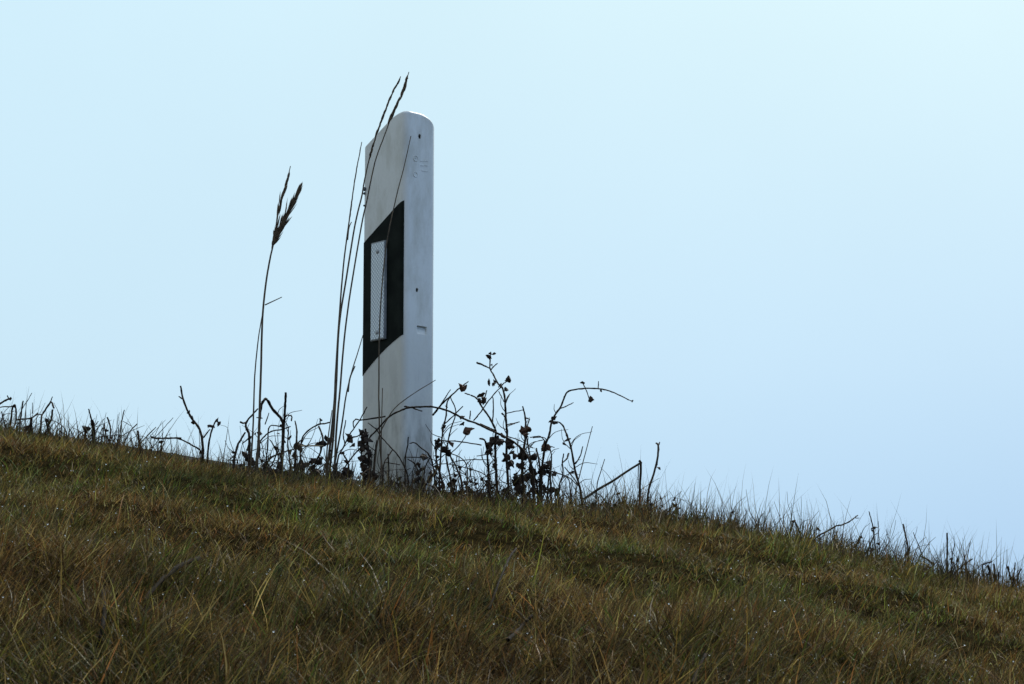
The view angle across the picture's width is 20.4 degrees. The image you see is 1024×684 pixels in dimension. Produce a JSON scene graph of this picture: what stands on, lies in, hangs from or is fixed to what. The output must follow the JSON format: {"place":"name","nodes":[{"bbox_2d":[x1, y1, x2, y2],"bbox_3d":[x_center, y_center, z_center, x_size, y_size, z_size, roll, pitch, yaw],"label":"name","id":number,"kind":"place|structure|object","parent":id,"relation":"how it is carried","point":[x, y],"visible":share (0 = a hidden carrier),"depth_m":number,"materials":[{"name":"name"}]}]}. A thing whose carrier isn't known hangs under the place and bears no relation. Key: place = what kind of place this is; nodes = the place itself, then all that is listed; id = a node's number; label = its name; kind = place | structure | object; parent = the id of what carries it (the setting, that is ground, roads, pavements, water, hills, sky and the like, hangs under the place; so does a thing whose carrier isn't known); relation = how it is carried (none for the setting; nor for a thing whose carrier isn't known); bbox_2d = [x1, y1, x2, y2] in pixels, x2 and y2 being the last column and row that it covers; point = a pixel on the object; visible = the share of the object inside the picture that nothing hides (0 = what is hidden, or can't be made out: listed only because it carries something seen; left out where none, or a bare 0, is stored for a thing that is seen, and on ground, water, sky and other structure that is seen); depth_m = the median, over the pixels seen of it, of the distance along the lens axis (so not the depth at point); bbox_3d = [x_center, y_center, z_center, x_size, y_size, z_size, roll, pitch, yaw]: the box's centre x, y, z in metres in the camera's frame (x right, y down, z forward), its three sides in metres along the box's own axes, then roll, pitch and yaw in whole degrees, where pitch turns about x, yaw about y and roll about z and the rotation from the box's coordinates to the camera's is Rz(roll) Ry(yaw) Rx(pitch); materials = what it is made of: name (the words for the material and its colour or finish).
{"place":"outdoors","nodes":[
{"label":"outdoors","id":0,"kind":"place"},
{"bbox_2d":[0,421,1023,683],"bbox_3d":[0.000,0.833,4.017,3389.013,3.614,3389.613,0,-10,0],"label":"ground","id":1,"kind":"structure","parent":0,"point":[472,538],"depth_m":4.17,"materials":[{"name":"green plant"}]},
{"bbox_2d":[0,395,12,407],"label":"bare twig","id":2,"kind":"object","parent":1,"relation":"on","point":[5,400],"visible":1,"depth_m":5.05,"materials":[{"name":"brown plant"}]},
{"bbox_2d":[1,404,16,432],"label":"bare twig","id":3,"kind":"object","parent":1,"relation":"on","point":[14,405],"visible":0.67,"depth_m":5.10,"materials":[{"name":"brown plant"}]},
{"bbox_2d":[18,393,32,433],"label":"bare twig","id":4,"kind":"object","parent":1,"relation":"on","point":[20,414],"visible":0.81,"depth_m":5.07,"materials":[{"name":"brown plant"}]},
{"bbox_2d":[17,413,38,436],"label":"bare twig","id":5,"kind":"object","parent":1,"relation":"on","point":[30,426],"visible":0.48,"depth_m":5.12,"materials":[{"name":"brown plant"}]},
{"bbox_2d":[35,396,54,437],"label":"bare twig","id":6,"kind":"object","parent":1,"relation":"on","point":[47,406],"visible":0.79,"depth_m":5.08,"materials":[{"name":"brown plant"}]},
{"bbox_2d":[45,409,53,440],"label":"bare twig","id":7,"kind":"object","parent":1,"relation":"on","point":[50,421],"visible":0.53,"depth_m":5.11,"materials":[{"name":"brown plant"}]},
{"bbox_2d":[82,409,98,445],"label":"bare twig","id":8,"kind":"object","parent":1,"relation":"on","point":[92,424],"visible":0.51,"depth_m":5.06,"materials":[{"name":"brown plant"}]},
{"bbox_2d":[92,588,106,658],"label":"fallen twig","id":9,"kind":"object","parent":1,"relation":"on","point":[103,621],"visible":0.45,"depth_m":3.01,"materials":[{"name":"wood"}]},
{"bbox_2d":[104,417,110,446],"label":"bare twig","id":10,"kind":"object","parent":1,"relation":"on","point":[110,429],"visible":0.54,"depth_m":5.13,"materials":[{"name":"brown plant"}]},
{"bbox_2d":[119,410,136,446],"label":"bare twig","id":11,"kind":"object","parent":1,"relation":"on","point":[120,429],"visible":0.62,"depth_m":5.09,"materials":[{"name":"black plant"}]},
{"bbox_2d":[137,418,172,448],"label":"bare twig","id":12,"kind":"object","parent":1,"relation":"on","point":[150,432],"visible":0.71,"depth_m":5.03,"materials":[{"name":"brown plant"}]},
{"bbox_2d":[151,436,181,438],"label":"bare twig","id":13,"kind":"object","parent":1,"relation":"on","point":[167,437],"visible":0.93,"depth_m":5.06,"materials":[{"name":"brown plant"}]},
{"bbox_2d":[144,556,200,600],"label":"fallen twig","id":14,"kind":"object","parent":1,"relation":"on","point":[168,574],"visible":0.74,"depth_m":3.44,"materials":[{"name":"brown wood"}]},
{"bbox_2d":[152,437,202,461],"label":"bare twig","id":15,"kind":"object","parent":1,"relation":"on","point":[191,445],"visible":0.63,"depth_m":5.08,"materials":[{"name":"brown plant"}]},
{"bbox_2d":[178,386,220,464],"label":"bare twig","id":16,"kind":"object","parent":1,"relation":"on","point":[197,425],"visible":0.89,"depth_m":5.14,"materials":[{"name":"brown plant"}]},
{"bbox_2d":[225,432,245,469],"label":"dead weed","id":17,"kind":"object","parent":1,"relation":"on","point":[237,445],"visible":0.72,"depth_m":5.10,"materials":[{"name":"brown plant"}]},
{"bbox_2d":[250,316,261,472],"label":"grass stalk","id":18,"kind":"object","parent":1,"relation":"on","point":[254,400],"depth_m":5.10,"materials":[{"name":"black plant"}]},
{"bbox_2d":[240,408,271,469],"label":"dead weed","id":19,"kind":"object","parent":1,"relation":"on","point":[248,438],"visible":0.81,"depth_m":5.13,"materials":[{"name":"brown plant"}]},
{"bbox_2d":[260,425,294,474],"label":"dead weed","id":20,"kind":"object","parent":1,"relation":"on","point":[267,443],"visible":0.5,"depth_m":5.18,"materials":[{"name":"brown plant"}]},
{"bbox_2d":[256,397,300,460],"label":"dead weed","id":21,"kind":"object","parent":1,"relation":"on","point":[271,407],"visible":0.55,"depth_m":5.17,"materials":[{"name":"brown plant"}]},
{"bbox_2d":[256,166,302,471],"bbox_3d":[-0.417,-0.030,5.109,0.078,0.585,0.024,0,-10,0],"label":"grass stalk","id":22,"kind":"object","parent":1,"relation":"on","point":[278,230],"depth_m":5.13,"materials":[{"name":"black plant"}]},
{"bbox_2d":[280,392,292,472],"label":"dead weed","id":23,"kind":"object","parent":1,"relation":"on","point":[283,428],"visible":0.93,"depth_m":5.09,"materials":[{"name":"brown plant"}]},
{"bbox_2d":[284,418,310,476],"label":"dead weed","id":24,"kind":"object","parent":1,"relation":"on","point":[302,465],"visible":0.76,"depth_m":5.11,"materials":[{"name":"brown plant"}]},
{"bbox_2d":[299,418,334,480],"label":"dead weed","id":25,"kind":"object","parent":1,"relation":"on","point":[323,443],"visible":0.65,"depth_m":5.14,"materials":[{"name":"brown plant"}]},
{"bbox_2d":[325,411,331,479],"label":"grass stalk","id":26,"kind":"object","parent":1,"relation":"on","point":[327,445],"depth_m":5.06,"materials":[{"name":"black plant"}]},
{"bbox_2d":[327,142,361,469],"bbox_3d":[-0.302,-0.043,5.111,0.060,0.649,0.009,0,-10,0],"label":"grass stalk","id":27,"kind":"object","parent":1,"relation":"on","point":[331,431],"depth_m":5.12,"materials":[{"name":"plant"}]},
{"bbox_2d":[332,335,362,478],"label":"grass stalk","id":28,"kind":"object","parent":1,"relation":"on","point":[353,368],"depth_m":5.09,"materials":[{"name":"plant"}]},
{"bbox_2d":[331,407,385,483],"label":"bramble","id":29,"kind":"object","parent":1,"relation":"on","point":[349,439],"visible":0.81,"depth_m":5.05,"materials":[{"name":"brown plant"}]},
{"bbox_2d":[328,76,400,476],"bbox_3d":[-0.264,-0.103,5.092,0.125,0.768,0.009,0,-10,0],"label":"grass stalk","id":30,"kind":"object","parent":1,"relation":"on","point":[335,399],"depth_m":5.09,"materials":[{"name":"plant"}]},
{"bbox_2d":[357,429,378,487],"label":"dead weed","id":31,"kind":"object","parent":1,"relation":"on","point":[363,446],"visible":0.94,"depth_m":5.00,"materials":[{"name":"brown plant"}]},
{"bbox_2d":[333,72,408,472],"bbox_3d":[-0.251,-0.106,5.092,0.130,0.779,0.009,0,-10,0],"label":"grass stalk","id":32,"kind":"object","parent":1,"relation":"on","point":[389,120],"depth_m":5.09,"materials":[{"name":"black plant"}]},
{"bbox_2d":[380,388,382,484],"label":"grass stalk","id":33,"kind":"object","parent":1,"relation":"on","point":[381,441],"depth_m":5.02,"materials":[{"name":"black plant"}]},
{"bbox_2d":[368,423,408,492],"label":"dead weed","id":34,"kind":"object","parent":1,"relation":"on","point":[388,462],"visible":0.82,"depth_m":4.98,"materials":[{"name":"brown plant"}]},
{"bbox_2d":[378,136,410,486],"bbox_3d":[-0.210,-0.042,5.081,0.057,0.670,0.009,0,-10,0],"label":"grass stalk","id":35,"kind":"object","parent":1,"relation":"on","point":[380,316],"depth_m":5.08,"materials":[{"name":"black plant"}]},
{"bbox_2d":[362,111,433,493],"bbox_3d":[-0.212,0.104,5.248,0.086,1.060,0.126,8,-13,-40],"label":"delineator post","id":36,"kind":"object","parent":1,"relation":"on","point":[406,345],"visible":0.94,"depth_m":5.25,"materials":[{"name":"white plastic"}]},
{"bbox_2d":[374,380,434,468],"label":"grass stalk","id":37,"kind":"object","parent":1,"relation":"on","point":[387,419],"depth_m":5.01,"materials":[{"name":"black plant"}]},
{"bbox_2d":[404,437,442,496],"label":"dead weed","id":38,"kind":"object","parent":1,"relation":"on","point":[424,457],"visible":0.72,"depth_m":4.99,"materials":[{"name":"brown plant"}]},
{"bbox_2d":[367,406,534,500],"bbox_3d":[-0.108,0.213,5.008,0.299,0.206,0.032,0,-10,0],"label":"bramble","id":39,"kind":"object","parent":1,"relation":"on","point":[466,430],"visible":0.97,"depth_m":5.01,"materials":[{"name":"brown plant"}]},
{"bbox_2d":[425,381,489,498],"bbox_3d":[-0.097,0.187,5.098,0.118,0.245,0.074,0,-10,0],"label":"bramble","id":40,"kind":"object","parent":1,"relation":"on","point":[462,388],"visible":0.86,"depth_m":5.10,"materials":[{"name":"brown plant"}]},
{"bbox_2d":[464,390,502,495],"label":"bramble","id":41,"kind":"object","parent":1,"relation":"on","point":[490,444],"visible":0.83,"depth_m":5.18,"materials":[{"name":"brown plant"}]},
{"bbox_2d":[473,352,522,498],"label":"bramble","id":42,"kind":"object","parent":1,"relation":"on","point":[508,379],"visible":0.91,"depth_m":5.16,"materials":[{"name":"brown plant"}]},
{"bbox_2d":[487,547,516,610],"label":"fallen twig","id":43,"kind":"object","parent":1,"relation":"on","point":[501,575],"visible":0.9,"depth_m":3.72,"materials":[{"name":"brown wood"}]},
{"bbox_2d":[0,403,1019,591],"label":"weed tangle","id":44,"kind":"object","parent":1,"relation":"on","point":[475,483],"visible":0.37,"depth_m":5.06,"materials":[{"name":"brown plant"}]},
{"bbox_2d":[301,445,322,446],"bbox_3d":[-0.355,0.185,5.061,0.040,0.003,0.004,0,-10,0],"label":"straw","id":45,"kind":"object","parent":44,"relation":"on","point":[312,445],"visible":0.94,"depth_m":5.06,"materials":[{"name":"black plant"}]},
{"bbox_2d":[1,422,1019,683],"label":"dew drops","id":46,"kind":"object","parent":1,"relation":"on","point":[429,546],"visible":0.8,"depth_m":3.56,"materials":[{"name":"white liquid"}]},
{"bbox_2d":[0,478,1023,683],"bbox_3d":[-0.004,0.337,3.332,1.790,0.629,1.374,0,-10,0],"label":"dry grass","id":47,"kind":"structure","parent":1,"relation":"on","point":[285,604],"depth_m":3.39,"materials":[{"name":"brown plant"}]},
{"bbox_2d":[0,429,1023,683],"bbox_3d":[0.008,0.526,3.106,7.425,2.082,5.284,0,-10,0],"label":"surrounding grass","id":48,"kind":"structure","parent":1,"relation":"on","point":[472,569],"depth_m":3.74,"materials":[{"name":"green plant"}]},
{"bbox_2d":[506,614,533,641],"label":"fallen twig","id":49,"kind":"object","parent":1,"relation":"on","point":[519,628],"visible":0.69,"depth_m":3.49,"materials":[{"name":"wood"}]},
{"bbox_2d":[496,406,545,502],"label":"bramble","id":50,"kind":"object","parent":1,"relation":"on","point":[524,431],"visible":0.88,"depth_m":5.10,"materials":[{"name":"brown plant"}]},
{"bbox_2d":[525,448,573,506],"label":"dead weed","id":51,"kind":"object","parent":1,"relation":"on","point":[546,467],"visible":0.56,"depth_m":5.15,"materials":[{"name":"brown plant"}]},
{"bbox_2d":[558,453,578,500],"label":"bare twig","id":52,"kind":"object","parent":1,"relation":"on","point":[563,477],"visible":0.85,"depth_m":5.04,"materials":[{"name":"brown plant"}]},
{"bbox_2d":[552,421,594,505],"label":"bramble","id":53,"kind":"object","parent":1,"relation":"on","point":[574,463],"visible":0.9,"depth_m":5.12,"materials":[{"name":"brown plant"}]},
{"bbox_2d":[530,381,632,500],"bbox_3d":[0.125,0.195,5.097,0.186,0.257,0.066,0,-10,0],"label":"bramble","id":54,"kind":"object","parent":1,"relation":"on","point":[545,446],"visible":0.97,"depth_m":5.09,"materials":[{"name":"brown plant"}]},
{"bbox_2d":[575,426,592,513],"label":"grass stalk","id":55,"kind":"object","parent":1,"relation":"on","point":[582,463],"depth_m":5.04,"materials":[{"name":"black plant"}]},
{"bbox_2d":[595,459,604,509],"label":"grass stalk","id":56,"kind":"object","parent":1,"relation":"on","point":[598,480],"depth_m":5.05,"materials":[{"name":"plant"}]},
{"bbox_2d":[583,460,641,506],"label":"bent stalk","id":57,"kind":"object","parent":1,"relation":"on","point":[622,474],"visible":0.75,"depth_m":5.01,"materials":[{"name":"black plant"}]},
{"bbox_2d":[646,442,660,510],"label":"bare twig","id":58,"kind":"object","parent":1,"relation":"on","point":[653,474],"visible":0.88,"depth_m":5.04,"materials":[{"name":"brown plant"}]},
{"bbox_2d":[690,653,706,683],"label":"fallen twig","id":59,"kind":"object","parent":1,"relation":"on","point":[702,660],"visible":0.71,"depth_m":3.18,"materials":[{"name":"wood"}]},
{"bbox_2d":[812,515,857,542],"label":"bare twig","id":60,"kind":"object","parent":1,"relation":"on","point":[836,526],"visible":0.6,"depth_m":5.01,"materials":[{"name":"black wood"}]},
{"bbox_2d":[869,512,877,561],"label":"bare twig","id":61,"kind":"object","parent":1,"relation":"on","point":[872,529],"visible":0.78,"depth_m":5.01,"materials":[{"name":"brown plant"}]},
{"bbox_2d":[902,524,909,561],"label":"bare twig","id":62,"kind":"object","parent":1,"relation":"on","point":[908,546],"visible":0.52,"depth_m":5.05,"materials":[{"name":"black wood"}]},
{"bbox_2d":[913,532,933,565],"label":"bare twig","id":63,"kind":"object","parent":1,"relation":"on","point":[921,552],"visible":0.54,"depth_m":5.02,"materials":[{"name":"brown plant"}]},
{"bbox_2d":[946,533,947,577],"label":"bare twig","id":64,"kind":"object","parent":1,"relation":"on","point":[947,550],"visible":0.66,"depth_m":5.00,"materials":[{"name":"brown plant"}]},
{"bbox_2d":[949,545,972,581],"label":"bare twig","id":65,"kind":"object","parent":1,"relation":"on","point":[957,562],"visible":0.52,"depth_m":5.03,"materials":[{"name":"brown plant"}]},
{"bbox_2d":[987,564,999,583],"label":"bare twig","id":66,"kind":"object","parent":1,"relation":"on","point":[989,571],"visible":0.39,"depth_m":5.04,"materials":[{"name":"brown plant"}]},
{"bbox_2d":[1007,562,1021,588],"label":"bare twig","id":67,"kind":"object","parent":1,"relation":"on","point":[1008,569],"visible":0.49,"depth_m":5.02,"materials":[{"name":"brown plant"}]},
{"bbox_2d":[0,389,1023,597],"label":"dry grass","id":68,"kind":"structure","parent":0,"point":[841,549],"depth_m":4.85,"materials":[{"name":"brown plant"}]},
{"bbox_2d":[0,0,1023,588],"label":"sky","id":69,"kind":"structure","parent":0,"point":[789,234],"materials":[{"name":"blue"}]}
]}

